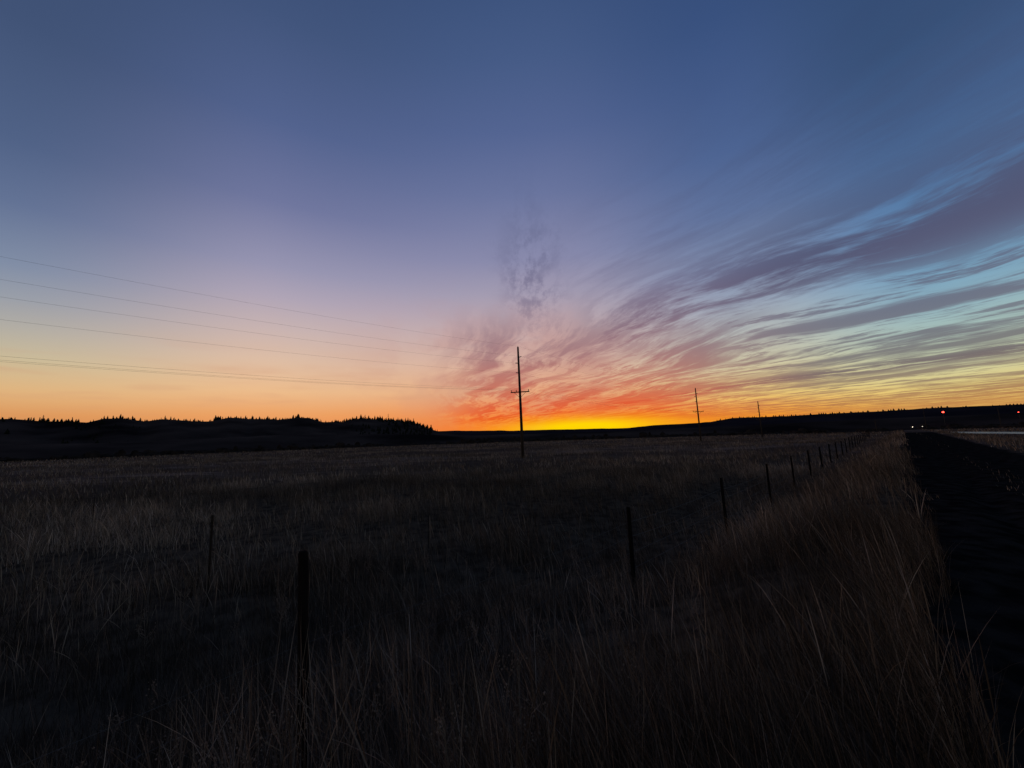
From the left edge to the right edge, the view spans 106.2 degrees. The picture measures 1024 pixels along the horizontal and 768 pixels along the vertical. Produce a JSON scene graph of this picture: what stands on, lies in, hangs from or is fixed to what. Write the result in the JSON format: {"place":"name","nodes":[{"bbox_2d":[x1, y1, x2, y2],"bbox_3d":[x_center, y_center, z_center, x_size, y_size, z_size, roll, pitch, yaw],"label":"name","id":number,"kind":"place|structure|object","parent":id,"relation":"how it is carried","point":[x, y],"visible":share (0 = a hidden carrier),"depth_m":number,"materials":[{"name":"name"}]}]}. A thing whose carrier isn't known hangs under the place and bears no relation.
{"place":"outdoors","nodes":[
{"label":"outdoors","id":0,"kind":"place"},
{"bbox_2d":[0,418,470,443],"bbox_3d":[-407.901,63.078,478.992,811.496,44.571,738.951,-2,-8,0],"label":"forested hill","id":1,"kind":"structure","parent":0,"point":[37,432],"depth_m":397.88,"materials":[{"name":"black plant"}]},
{"bbox_2d":[0,428,1023,767],"bbox_3d":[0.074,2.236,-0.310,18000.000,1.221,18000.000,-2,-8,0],"label":"grass field ground","id":2,"kind":"structure","parent":0,"point":[980,512],"depth_m":6.83,"materials":[{"name":"black plant"}]},
{"bbox_2d":[205,515,213,606],"bbox_3d":[-4.851,3.028,6.159,0.036,1.800,0.030,0,-7,-17],"label":"steel fence stake","id":3,"kind":"object","parent":2,"relation":"on","point":[210,550],"visible":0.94,"depth_m":6.18,"materials":[{"name":"black metal"}]},
{"bbox_2d":[428,515,428,546],"bbox_3d":[-1.978,3.695,9.090,0.020,1.150,0.021,1,-9,-17],"label":"steel fence stake","id":4,"kind":"object","parent":2,"relation":"on","point":[428,530],"visible":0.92,"depth_m":9.12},
{"bbox_2d":[13,431,869,767],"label":"barbed wire fence","id":5,"kind":"object","parent":2,"relation":"on","point":[303,597],"visible":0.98,"depth_m":2.79,"materials":[{"name":"brown wood"}]},
{"bbox_2d":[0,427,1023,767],"bbox_3d":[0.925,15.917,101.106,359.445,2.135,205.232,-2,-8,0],"label":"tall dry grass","id":6,"kind":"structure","parent":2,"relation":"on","point":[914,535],"depth_m":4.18,"materials":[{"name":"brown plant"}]},
{"bbox_2d":[0,421,1023,461],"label":"distant shrubs","id":7,"kind":"object","parent":2,"relation":"on","point":[119,453],"visible":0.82,"depth_m":180.69,"materials":[{"name":"black plant"}]},
{"bbox_2d":[511,346,528,457],"bbox_3d":[1.045,2.307,46.079,2.300,14.022,0.455,-4,-8,15],"label":"utility pole","id":8,"kind":"object","parent":2,"relation":"on","point":[521,421],"visible":0.99,"depth_m":45.98,"materials":[{"name":"brown wood"}]},
{"bbox_2d":[0,256,744,418],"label":"power line wires","id":9,"kind":"object","parent":8,"relation":"attached to","point":[276,351],"visible":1,"depth_m":27.21,"materials":[{"name":"metal"}]},
{"bbox_2d":[693,388,703,440],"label":"utility pole","id":10,"kind":"object","parent":2,"relation":"on","point":[698,415],"visible":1,"depth_m":89.45,"materials":[{"name":"brown wood"}]},
{"bbox_2d":[756,401,764,437],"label":"utility pole","id":11,"kind":"object","parent":2,"relation":"on","point":[760,419],"visible":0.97,"depth_m":117.02,"materials":[{"name":"brown wood"}]},
{"bbox_2d":[0,413,1023,458],"bbox_3d":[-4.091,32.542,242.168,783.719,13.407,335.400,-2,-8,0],"label":"hills","id":12,"kind":"structure","parent":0,"point":[24,451],"depth_m":247.60,"materials":[{"name":"black"}]},
{"bbox_2d":[0,0,1023,430],"label":"sky","id":13,"kind":"structure","parent":0,"point":[798,207],"materials":[{"name":"blue"}]},
{"bbox_2d":[439,404,1023,434],"bbox_3d":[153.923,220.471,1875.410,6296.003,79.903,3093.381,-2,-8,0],"label":"distant hills","id":14,"kind":"structure","parent":0,"point":[969,410],"depth_m":1841.70,"materials":[{"name":"black"}]},
{"bbox_2d":[1,403,1020,443],"bbox_3d":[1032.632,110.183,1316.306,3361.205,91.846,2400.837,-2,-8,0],"label":"conifer treeline","id":15,"kind":"object","parent":14,"relation":"on","point":[76,422],"visible":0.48,"depth_m":505.46,"materials":[{"name":"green plant"}]},
{"bbox_2d":[958,432,1023,435],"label":"highway","id":16,"kind":"structure","parent":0,"point":[1013,433],"depth_m":62.09,"materials":[{"name":"asphalt"}]}
]}

